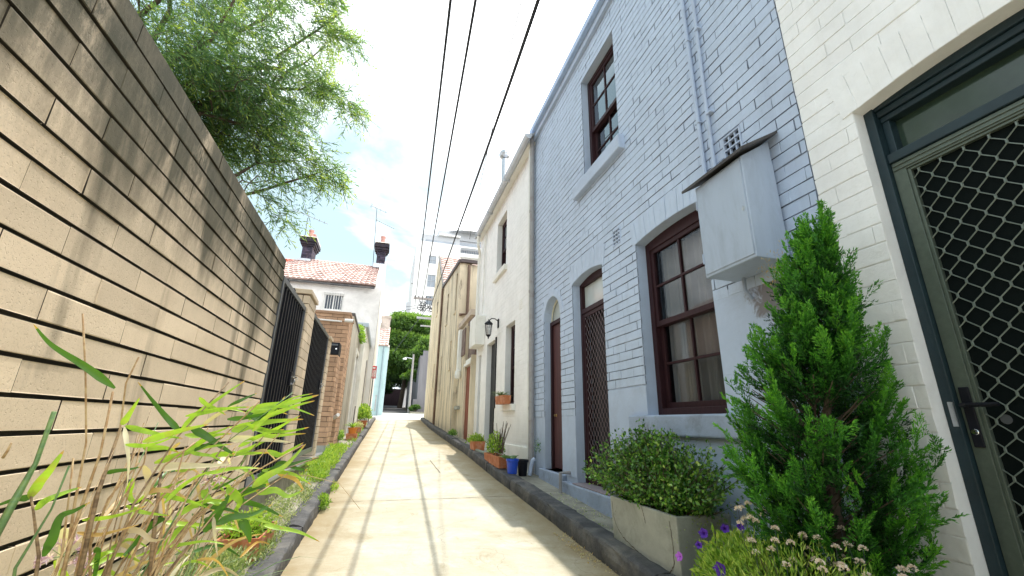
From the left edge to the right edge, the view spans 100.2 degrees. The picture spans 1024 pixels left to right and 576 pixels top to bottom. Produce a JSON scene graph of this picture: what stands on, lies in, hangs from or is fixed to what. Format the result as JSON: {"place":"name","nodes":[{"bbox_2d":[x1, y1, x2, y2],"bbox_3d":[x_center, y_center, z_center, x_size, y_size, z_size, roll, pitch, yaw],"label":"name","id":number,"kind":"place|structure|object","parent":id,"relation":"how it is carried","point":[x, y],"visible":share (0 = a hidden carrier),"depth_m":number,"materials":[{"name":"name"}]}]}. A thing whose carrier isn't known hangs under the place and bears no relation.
{"place":"outdoors","nodes":[
{"label":"outdoors","id":0,"kind":"place"},
{"bbox_2d":[197,417,372,575],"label":"verge","id":1,"kind":"structure","parent":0,"point":[310,487],"depth_m":4.20,"materials":[{"name":"grass"},{"name":"gravel"}]},
{"bbox_2d":[0,313,359,575],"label":"cane clump","id":2,"kind":"object","parent":1,"relation":"on","point":[218,506],"visible":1,"depth_m":1.24,"materials":[{"name":"green plant"}]},
{"bbox_2d":[185,469,222,575],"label":"lilac flower","id":3,"kind":"object","parent":2,"relation":"attached to","point":[204,478],"visible":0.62,"depth_m":1.32,"materials":[{"name":"purple plant"}]},
{"bbox_2d":[138,532,277,575],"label":"groundcover","id":4,"kind":"object","parent":1,"relation":"on","point":[224,555],"visible":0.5,"depth_m":2.23,"materials":[{"name":"green plant"}]},
{"bbox_2d":[128,549,321,575],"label":"grass tuft","id":5,"kind":"object","parent":1,"relation":"on","point":[236,565],"visible":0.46,"depth_m":2.00,"materials":[{"name":"plant"}]},
{"bbox_2d":[235,468,292,524],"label":"plinth wall","id":6,"kind":"structure","parent":1,"relation":"on","point":[282,483],"depth_m":3.83,"materials":[{"name":"concrete"}]},
{"bbox_2d":[238,481,319,561],"bbox_3d":[-2.006,1.943,3.750,0.383,0.211,2.533,6,-18,-15],"label":"groundcover","id":7,"kind":"object","parent":1,"relation":"on","point":[278,507],"visible":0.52,"depth_m":3.79,"materials":[{"name":"green plant"}]},
{"bbox_2d":[281,288,318,460],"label":"gate pier","id":8,"kind":"structure","parent":1,"relation":"on","point":[309,299],"depth_m":4.84,"materials":[{"name":"brick"}]},
{"bbox_2d":[243,276,305,487],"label":"metal gate","id":9,"kind":"structure","parent":8,"relation":"attached to","point":[279,381],"depth_m":4.00,"materials":[{"name":"metal"}]},
{"bbox_2d":[288,452,321,486],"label":"plinth wall","id":10,"kind":"structure","parent":1,"relation":"on","point":[302,465],"depth_m":5.56,"materials":[{"name":"concrete"}]},
{"bbox_2d":[299,336,333,456],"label":"gate pier","id":11,"kind":"structure","parent":1,"relation":"on","point":[312,453],"depth_m":6.58,"materials":[{"name":"brick"}]},
{"bbox_2d":[292,313,328,457],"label":"metal gate","id":12,"kind":"structure","parent":11,"relation":"attached to","point":[314,372],"depth_m":5.81,"materials":[{"name":"metal"}]},
{"bbox_2d":[296,441,348,481],"bbox_3d":[-2.863,2.655,6.719,0.401,0.388,3.692,6,-18,-15],"label":"groundcover","id":13,"kind":"object","parent":1,"relation":"on","point":[321,466],"visible":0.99,"depth_m":5.67,"materials":[{"name":"green plant"}]},
{"bbox_2d":[316,444,329,451],"bbox_3d":[-3.578,2.937,7.481,0.620,0.380,0.615,6,-18,-15],"label":"concrete footing","id":14,"kind":"object","parent":1,"relation":"on","point":[320,448],"visible":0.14,"depth_m":7.30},
{"bbox_2d":[317,355,340,445],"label":"brick pier","id":15,"kind":"structure","parent":14,"relation":"on","point":[326,419],"depth_m":7.62,"materials":[{"name":"brick"}]},
{"bbox_2d":[330,342,341,356],"bbox_3d":[-3.317,1.141,7.957,0.230,0.220,0.348,6,-18,-15],"label":"letterbox","id":16,"kind":"object","parent":15,"relation":"on","point":[336,348],"visible":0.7,"depth_m":7.83,"materials":[{"name":"black metal"}]},
{"bbox_2d":[315,310,353,443],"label":"brick pier","id":17,"kind":"structure","parent":1,"relation":"on","point":[340,332],"depth_m":9.06,"materials":[{"name":"brick"}]},
{"bbox_2d":[320,319,341,321],"bbox_3d":[-4.076,0.657,8.992,0.951,0.056,0.041,6,-18,-15],"label":"conduit","id":18,"kind":"object","parent":17,"relation":"attached to","point":[331,320],"visible":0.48,"depth_m":9.04,"materials":[{"name":"white plastic"}]},
{"bbox_2d":[345,319,353,322],"bbox_3d":[-3.464,0.696,9.113,0.176,0.074,0.076,6,-18,-15],"label":"security camera","id":19,"kind":"object","parent":17,"relation":"attached to","point":[350,320],"visible":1,"depth_m":9.09,"materials":[{"name":"white plastic"}]},
{"bbox_2d":[338,429,344,440],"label":"weed tuft","id":20,"kind":"object","parent":1,"relation":"on","point":[340,436],"visible":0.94,"depth_m":9.35,"materials":[{"name":"green plant"}]},
{"bbox_2d":[346,433,357,439],"bbox_3d":[-3.834,3.554,10.244,0.239,0.140,0.549,6,-18,-15],"label":"flower pot","id":21,"kind":"object","parent":1,"relation":"on","point":[349,436],"visible":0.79,"depth_m":10.01,"materials":[{"name":"ceramic"}]},
{"bbox_2d":[348,427,357,433],"bbox_3d":[-3.833,3.441,10.285,0.224,0.170,0.224,6,-18,-15],"label":"flower pot","id":22,"kind":"object","parent":1,"relation":"on","point":[351,430],"visible":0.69,"depth_m":10.22,"materials":[{"name":"orange ceramic"}]},
{"bbox_2d":[344,423,367,447],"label":"weeds","id":23,"kind":"object","parent":1,"relation":"on","point":[349,446],"visible":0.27,"depth_m":9.72,"materials":[{"name":"green plant"}]},
{"bbox_2d":[358,420,367,427],"bbox_3d":[-4.904,4.461,14.026,0.304,0.240,0.304,6,-18,-15],"label":"flower pot","id":24,"kind":"object","parent":1,"relation":"on","point":[364,422],"visible":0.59,"depth_m":13.95,"materials":[{"name":"ceramic"}]},
{"bbox_2d":[358,403,372,419],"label":"pot plant","id":25,"kind":"object","parent":24,"relation":"in","point":[363,411],"visible":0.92,"depth_m":13.99,"materials":[{"name":"green plant"}]},
{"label":"soil","id":26,"kind":"structure","parent":1,"relation":"on","visible":0},
{"bbox_2d":[217,521,277,562],"bbox_3d":[-1.746,1.696,2.815,0.240,0.190,0.500,6,-18,-15],"label":"flower pot","id":27,"kind":"object","parent":26,"relation":"on","point":[243,542],"visible":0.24,"depth_m":2.63,"materials":[{"name":"ceramic"}]},
{"bbox_2d":[216,506,278,544],"bbox_3d":[-1.740,1.565,2.866,0.373,0.228,0.597,6,-18,-15],"label":"pot plant","id":28,"kind":"object","parent":27,"relation":"in","point":[256,524],"visible":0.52,"depth_m":2.79,"materials":[{"name":"green plant"}]},
{"bbox_2d":[130,0,595,388],"label":"sky","id":29,"kind":"structure","parent":0,"point":[392,165],"materials":[{"name":"white"}]},
{"bbox_2d":[382,405,406,412],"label":"road","id":30,"kind":"structure","parent":0,"point":[390,409],"depth_m":37.09,"materials":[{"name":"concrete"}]},
{"bbox_2d":[403,354,413,412],"bbox_3d":[-7.880,7.085,31.981,0.892,4.320,0.320,6,-18,-15],"label":"street lamp","id":31,"kind":"object","parent":30,"relation":"on","point":[410,392],"visible":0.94,"depth_m":32.03,"materials":[{"name":"metal"}]},
{"bbox_2d":[372,413,423,419],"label":"cross road","id":32,"kind":"structure","parent":0,"point":[405,416],"depth_m":25.43,"materials":[{"name":"concrete"}]},
{"bbox_2d":[413,295,432,326],"bbox_3d":[-4.810,3.636,24.821,2.280,7.550,0.446,6,-18,-15],"label":"utility pole","id":33,"kind":"object","parent":32,"relation":"on","point":[423,306],"visible":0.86,"depth_m":25.31,"materials":[{"name":"metal"}]},
{"bbox_2d":[415,0,451,302],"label":"power line","id":34,"kind":"object","parent":33,"relation":"attached to","point":[445,42],"visible":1,"depth_m":5.34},
{"bbox_2d":[421,0,476,303],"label":"power line","id":35,"kind":"object","parent":33,"relation":"attached to","point":[467,45],"visible":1,"depth_m":5.33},
{"bbox_2d":[430,0,539,307],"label":"power line","id":36,"kind":"object","parent":33,"relation":"attached to","point":[537,2],"visible":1,"depth_m":5.33,"materials":[{"name":"rubber"}]},
{"bbox_2d":[281,419,618,575],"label":"road","id":37,"kind":"structure","parent":0,"point":[452,530],"depth_m":3.87,"materials":[{"name":"concrete"}]},
{"bbox_2d":[318,492,331,510],"bbox_3d":[-1.881,2.123,4.272,0.185,0.180,0.396,6,-18,-15],"label":"weed tuft","id":38,"kind":"object","parent":37,"relation":"on","point":[325,502],"visible":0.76,"depth_m":4.23,"materials":[{"name":"green plant"}]},
{"bbox_2d":[330,481,339,492],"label":"weed tuft","id":39,"kind":"object","parent":37,"relation":"on","point":[336,486],"visible":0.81,"depth_m":5.10,"materials":[{"name":"green plant"}]},
{"bbox_2d":[349,436,499,501],"bbox_3d":[-2.603,3.868,10.690,2.338,1.003,20.077,6,-18,-15],"label":"road joint","id":40,"kind":"object","parent":37,"relation":"on","point":[437,498],"visible":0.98,"depth_m":4.95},
{"bbox_2d":[553,533,620,575],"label":"dry leaves","id":41,"kind":"object","parent":37,"relation":"on","point":[579,550],"visible":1,"depth_m":3.29,"materials":[{"name":"plant"}]},
{"bbox_2d":[454,435,613,532],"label":"footpath","id":42,"kind":"structure","parent":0,"point":[539,483],"depth_m":4.72,"materials":[{"name":"concrete"}]},
{"bbox_2d":[518,459,528,475],"bbox_3d":[0.154,2.612,6.231,0.174,0.220,0.174,6,-18,-15],"label":"flower pot","id":43,"kind":"object","parent":42,"relation":"on","point":[522,466],"visible":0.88,"depth_m":6.18,"materials":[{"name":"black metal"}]},
{"bbox_2d":[550,492,612,529],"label":"dry weeds","id":44,"kind":"object","parent":42,"relation":"on","point":[583,510],"visible":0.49,"depth_m":4.29,"materials":[{"name":"brown plant"}]},
{"bbox_2d":[610,495,734,575],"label":"planter","id":45,"kind":"object","parent":42,"relation":"on","point":[645,531],"visible":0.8,"depth_m":2.66,"materials":[{"name":"concrete"}]},
{"bbox_2d":[582,418,745,522],"bbox_3d":[0.986,1.311,3.152,0.660,0.682,1.643,6,-18,-15],"label":"shrub","id":46,"kind":"object","parent":45,"relation":"on","point":[646,469],"visible":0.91,"depth_m":2.88,"materials":[{"name":"green plant"}]},
{"bbox_2d":[667,500,739,559],"bbox_3d":[1.214,1.436,2.580,0.630,0.392,0.099,6,-18,-15],"label":"trailing plant","id":47,"kind":"object","parent":45,"relation":"in","point":[713,526],"visible":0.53,"depth_m":2.58,"materials":[{"name":"green plant"}]},
{"bbox_3d":[1.315,1.495,1.692,0.700,0.255,1.330,6,-18,-15],"label":"planter","id":48,"kind":"object","parent":42,"relation":"on","visible":0},
{"bbox_2d":[675,522,786,575],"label":"petunia","id":49,"kind":"object","parent":48,"relation":"in","point":[703,533],"visible":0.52,"depth_m":2.10,"materials":[{"name":"green plant"}]},
{"bbox_2d":[698,500,919,575],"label":"alyssum","id":50,"kind":"object","parent":48,"relation":"in","point":[817,559],"visible":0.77,"depth_m":1.76,"materials":[{"name":"green plant"}]},
{"bbox_2d":[712,198,969,575],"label":"conifer","id":51,"kind":"object","parent":48,"relation":"in","point":[814,286],"visible":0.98,"depth_m":1.86,"materials":[{"name":"green plant"}]},
{"bbox_3d":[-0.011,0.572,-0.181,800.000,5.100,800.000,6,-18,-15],"label":"ground","id":52,"kind":"structure","parent":0,"visible":0},
{"bbox_2d":[0,0,285,575],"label":"block wall","id":53,"kind":"structure","parent":52,"relation":"on","point":[133,227],"depth_m":1.46,"materials":[{"name":"beige concrete"}]},
{"bbox_2d":[131,0,384,249],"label":"tree","id":54,"kind":"object","parent":52,"relation":"on","point":[220,111],"visible":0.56,"depth_m":4.53,"materials":[{"name":"green plant"}]},
{"bbox_2d":[244,417,375,575],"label":"kerb","id":55,"kind":"structure","parent":52,"relation":"on","point":[290,542],"depth_m":3.48,"materials":[{"name":"stone"}]},
{"bbox_2d":[367,366,376,422],"bbox_3d":[-5.661,4.299,17.210,0.210,2.310,0.073,6,-18,-15],"label":"parking sign","id":56,"kind":"object","parent":55,"relation":"on","point":[374,369],"visible":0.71,"depth_m":17.41,"materials":[{"name":"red metal"}]},
{"bbox_2d":[284,229,389,419],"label":"terrace house","id":57,"kind":"structure","parent":52,"relation":"on","point":[357,290],"depth_m":17.72,"materials":[{"name":"paint"}]},
{"bbox_2d":[293,207,326,234],"bbox_3d":[-9.833,-2.427,20.561,1.600,2.666,0.444,11,-20,-29],"label":"tv antenna","id":58,"kind":"object","parent":57,"relation":"on","point":[307,218],"visible":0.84,"depth_m":20.78,"materials":[{"name":"grey metal"}]},
{"bbox_2d":[321,292,344,311],"bbox_3d":[-7.219,0.570,17.300,0.830,0.780,0.167,6,-18,-15],"label":"window","id":59,"kind":"structure","parent":57,"relation":"in","point":[331,302],"depth_m":17.32,"materials":[{"name":"white plastic"}]},
{"bbox_2d":[370,204,393,261],"bbox_3d":[-6.641,-2.492,21.540,1.299,3.494,0.334,9,-19,-23],"label":"tv antenna","id":60,"kind":"object","parent":57,"relation":"on","point":[375,228],"visible":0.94,"depth_m":21.71,"materials":[{"name":"grey metal"}]},
{"bbox_2d":[337,313,360,442],"bbox_3d":[-4.346,2.567,11.252,0.260,3.130,3.480,6,-18,-15],"label":"doorway wall","id":61,"kind":"structure","parent":52,"relation":"on","point":[349,387],"depth_m":10.91,"materials":[{"name":"paint"}]},
{"bbox_2d":[358,324,366,344],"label":"wall creeper","id":62,"kind":"object","parent":61,"relation":"on","point":[362,337],"depth_m":12.42,"materials":[{"name":"green plant"}]},
{"bbox_2d":[351,322,371,424],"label":"white wall","id":63,"kind":"structure","parent":52,"relation":"on","point":[361,375],"depth_m":13.57,"materials":[{"name":"beige paint"}]},
{"bbox_2d":[371,315,390,415],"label":"blue house","id":64,"kind":"structure","parent":52,"relation":"on","point":[380,378],"depth_m":26.56,"materials":[{"name":"paint"}]},
{"bbox_2d":[383,389,400,405],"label":"fence","id":65,"kind":"object","parent":52,"relation":"on","point":[391,399],"visible":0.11,"depth_m":57.99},
{"bbox_2d":[384,376,407,394],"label":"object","id":66,"kind":"object","parent":52,"relation":"on","point":[391,383],"visible":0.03,"depth_m":47.00,"materials":[{"name":"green plant"}]},
{"bbox_2d":[380,309,430,407],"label":"tree","id":67,"kind":"object","parent":52,"relation":"on","point":[402,324],"visible":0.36,"depth_m":40.78,"materials":[{"name":"green plant"}]},
{"bbox_2d":[407,404,420,411],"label":"street shrub","id":68,"kind":"object","parent":52,"relation":"on","point":[414,407],"visible":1,"depth_m":31.57,"materials":[{"name":"green plant"}]},
{"bbox_2d":[399,334,429,381],"bbox_3d":[-6.960,6.981,35.456,4.510,6.203,3.961,6,-18,-15],"label":"tree","id":69,"kind":"object","parent":52,"relation":"on","point":[420,347],"visible":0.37,"depth_m":35.04,"materials":[{"name":"green plant"}]},
{"bbox_2d":[405,351,428,411],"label":"wall","id":70,"kind":"structure","parent":52,"relation":"on","point":[418,391],"depth_m":33.03,"materials":[{"name":"paint"}]},
{"bbox_2d":[400,229,480,406],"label":"apartment tower","id":71,"kind":"structure","parent":52,"relation":"on","point":[464,245],"depth_m":58.20,"materials":[{"name":"white concrete"}]},
{"bbox_2d":[425,296,432,304],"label":"window","id":72,"kind":"structure","parent":71,"relation":"in","point":[429,302],"depth_m":56.21,"materials":[{"name":"grey glass"}]},
{"bbox_2d":[427,274,435,287],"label":"window","id":73,"kind":"structure","parent":71,"relation":"in","point":[430,278],"depth_m":57.06,"materials":[{"name":"grey glass"}]},
{"bbox_2d":[428,256,436,263],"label":"window","id":74,"kind":"structure","parent":71,"relation":"in","point":[433,258],"depth_m":57.95,"materials":[{"name":"grey glass"}]},
{"bbox_2d":[426,239,480,254],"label":"ribbon window","id":75,"kind":"structure","parent":71,"relation":"in","point":[461,244],"depth_m":61.08,"materials":[{"name":"grey glass"}]},
{"bbox_2d":[424,255,477,432],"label":"old building","id":76,"kind":"structure","parent":52,"relation":"on","point":[454,302],"depth_m":15.96,"materials":[{"name":"paint"}]},
{"bbox_2d":[454,309,476,441],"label":"yard wall","id":77,"kind":"structure","parent":52,"relation":"on","point":[465,373],"depth_m":12.22,"materials":[{"name":"paint"}]},
{"bbox_2d":[463,366,469,439],"bbox_3d":[-1.183,3.153,11.673,0.046,2.020,0.818,6,-18,-15],"label":"boarded door","id":78,"kind":"structure","parent":77,"relation":"in","point":[468,369],"depth_m":11.81,"materials":[{"name":"wood"}]},
{"bbox_2d":[473,133,534,472],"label":"terrace house","id":79,"kind":"structure","parent":52,"relation":"on","point":[502,296],"depth_m":9.00,"materials":[{"name":"paint"}]},
{"bbox_2d":[469,315,484,348],"bbox_3d":[-0.908,1.161,11.129,0.243,0.740,0.808,6,-18,-15],"label":"meter box","id":80,"kind":"object","parent":79,"relation":"attached to","point":[477,333],"visible":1,"depth_m":10.82,"materials":[{"name":"metal"}]},
{"bbox_2d":[476,317,480,342],"bbox_3d":[-0.837,1.042,10.751,0.100,0.660,0.008,6,-18,-15],"label":"box door","id":81,"kind":"structure","parent":80,"relation":"in","point":[478,318],"depth_m":10.75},
{"bbox_2d":[484,318,498,338],"bbox_3d":[-0.451,0.888,9.394,0.320,0.470,0.190,6,-18,-15],"label":"wall lantern","id":82,"kind":"object","parent":79,"relation":"attached to","point":[487,328],"depth_m":9.37,"materials":[{"name":"black metal"}]},
{"bbox_2d":[489,344,494,440],"bbox_3d":[-0.404,2.322,9.661,0.126,2.220,0.920,6,-18,-15],"label":"door","id":83,"kind":"structure","parent":79,"relation":"in","point":[491,423],"depth_m":9.87,"materials":[{"name":"wood"}]},
{"bbox_2d":[470,0,521,235],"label":"power line","id":84,"kind":"object","parent":79,"relation":"attached to","point":[498,98],"visible":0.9,"depth_m":6.81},
{"bbox_2d":[495,395,510,404],"bbox_3d":[-0.173,2.097,8.014,0.169,0.150,0.559,6,-18,-15],"label":"window box","id":85,"kind":"object","parent":79,"relation":"on","point":[502,399],"visible":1,"depth_m":7.79,"materials":[{"name":"ceramic"}]},
{"bbox_2d":[492,391,512,395],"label":"pot plant","id":86,"kind":"object","parent":85,"relation":"on","point":[500,393],"visible":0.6,"depth_m":8.03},
{"bbox_2d":[502,219,506,265],"bbox_3d":[-0.087,-1.011,10.017,0.096,1.360,0.860,6,-18,-15],"label":"window","id":87,"kind":"structure","parent":79,"relation":"in","point":[504,232],"depth_m":10.32,"materials":[{"name":"red paint"}]},
{"bbox_2d":[510,325,514,403],"bbox_3d":[0.109,1.462,8.339,0.096,1.560,0.680,6,-18,-15],"label":"window","id":88,"kind":"structure","parent":79,"relation":"in","point":[513,327],"depth_m":8.57,"materials":[{"name":"glass"}]},
{"bbox_2d":[421,417,675,575],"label":"kerb","id":89,"kind":"structure","parent":52,"relation":"on","point":[607,548],"depth_m":3.66,"materials":[{"name":"stone"}]},
{"bbox_2d":[448,429,457,435],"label":"weed clump","id":90,"kind":"object","parent":89,"relation":"on","point":[452,432],"visible":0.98,"depth_m":11.79,"materials":[{"name":"green plant"}]},
{"bbox_2d":[470,441,484,450],"bbox_3d":[-0.696,3.150,8.564,0.239,0.170,0.399,6,-18,-15],"label":"flower pot","id":91,"kind":"object","parent":89,"relation":"on","point":[474,445],"visible":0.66,"depth_m":8.40,"materials":[{"name":"ceramic"}]},
{"bbox_2d":[465,432,483,442],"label":"pot plant","id":92,"kind":"object","parent":91,"relation":"in","point":[475,437],"visible":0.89,"depth_m":8.58,"materials":[{"name":"green plant"}]},
{"bbox_2d":[484,452,506,468],"bbox_3d":[-0.250,2.715,6.764,0.179,0.160,0.999,6,-18,-15],"label":"flower pot","id":93,"kind":"object","parent":89,"relation":"on","point":[499,462],"visible":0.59,"depth_m":6.48,"materials":[{"name":"ceramic"}]},
{"bbox_2d":[485,421,510,455],"bbox_3d":[-0.242,2.428,6.865,0.308,0.562,0.966,6,-18,-15],"label":"pot plant","id":94,"kind":"object","parent":93,"relation":"in","point":[497,447],"visible":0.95,"depth_m":6.75,"materials":[{"name":"green plant"}]},
{"bbox_2d":[506,458,518,473],"bbox_3d":[0.004,2.489,5.984,0.180,0.200,0.180,6,-18,-15],"label":"flower pot","id":95,"kind":"object","parent":89,"relation":"on","point":[512,465],"visible":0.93,"depth_m":5.93,"materials":[{"name":"blue plastic"}]},
{"bbox_2d":[500,455,518,458],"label":"pot plant","id":96,"kind":"object","parent":95,"relation":"in","point":[508,456],"visible":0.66,"depth_m":6.05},
{"bbox_2d":[528,0,900,574],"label":"terrace house","id":97,"kind":"structure","parent":52,"relation":"on","point":[650,111],"depth_m":4.19,"materials":[{"name":"blue brick"}]},
{"bbox_2d":[534,439,540,452],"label":"weed tuft","id":98,"kind":"object","parent":97,"relation":"attached to","point":[537,446],"visible":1,"depth_m":6.16,"materials":[{"name":"green plant"}]},
{"bbox_2d":[553,323,562,468],"bbox_3d":[0.700,1.477,6.061,0.065,2.020,0.560,6,-18,-15],"label":"door","id":99,"kind":"structure","parent":97,"relation":"in","point":[556,329],"depth_m":6.16,"materials":[{"name":"red paint"}]},
{"bbox_2d":[590,309,603,469],"bbox_3d":[1.121,1.215,4.978,0.048,2.013,0.740,6,-18,-15],"label":"timber door","id":100,"kind":"structure","parent":97,"relation":"in","point":[603,309],"depth_m":5.27,"materials":[{"name":"wood"}]},
{"bbox_2d":[583,304,611,489],"bbox_3d":[1.024,1.205,4.952,0.030,2.013,0.740,6,-18,-15],"label":"screen door","id":101,"kind":"structure","parent":97,"relation":"in","point":[585,321],"depth_m":5.10,"materials":[{"name":"red paint"}]},
{"bbox_2d":[587,43,618,165],"bbox_3d":[1.237,-2.299,5.537,0.096,1.595,0.910,6,-18,-15],"label":"window","id":102,"kind":"structure","parent":97,"relation":"in","point":[602,100],"depth_m":5.69,"materials":[{"name":"red paint"}]},
{"bbox_2d":[645,210,727,414],"bbox_3d":[1.738,0.229,3.710,0.596,1.680,0.960,6,-18,-15],"label":"window","id":103,"kind":"structure","parent":97,"relation":"in","point":[691,323],"depth_m":3.79,"materials":[{"name":"red paint"}]},
{"bbox_2d":[682,130,790,299],"bbox_3d":[1.464,-0.456,2.811,0.315,1.026,0.570,6,-18,-15],"label":"meter box","id":104,"kind":"object","parent":97,"relation":"attached to","point":[741,221],"visible":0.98,"depth_m":2.68,"materials":[{"name":"grey metal"}]},
{"bbox_2d":[696,159,754,274],"bbox_3d":[1.359,-0.445,2.768,0.005,0.635,0.405,6,-18,-15],"label":"box door","id":105,"kind":"structure","parent":104,"relation":"in","point":[726,235],"depth_m":2.74,"materials":[{"name":"grey metal"}]},
{"bbox_2d":[775,0,1023,575],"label":"terrace house","id":106,"kind":"structure","parent":52,"relation":"on","point":[912,115],"depth_m":1.92,"materials":[{"name":"beige brick"}]},
{"bbox_2d":[891,98,1023,575],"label":"screen door","id":107,"kind":"structure","parent":106,"relation":"in","point":[962,194],"depth_m":1.79,"materials":[{"name":"green"}]},
{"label":"grass tuft","id":108,"kind":"object","parent":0,"visible":0},
{"bbox_2d":[33,534,87,567],"bbox_3d":[-1.145,0.869,1.023,0.086,0.499,0.100,-6,-19,21],"label":"lilac flower","id":109,"kind":"object","parent":108,"relation":"on","point":[50,557],"visible":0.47,"depth_m":1.07,"materials":[{"name":"pink plant"}]},
{"bbox_2d":[68,553,92,575],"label":"lilac flower","id":110,"kind":"object","parent":108,"relation":"on","point":[75,561],"visible":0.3,"depth_m":1.11,"materials":[{"name":"pink plant"}]},
{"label":"flower pot","id":111,"kind":"object","parent":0,"visible":0},
{"bbox_2d":[354,420,363,427],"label":"pot plant","id":112,"kind":"object","parent":111,"relation":"in","point":[360,423],"visible":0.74,"depth_m":11.98,"materials":[{"name":"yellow plant"}]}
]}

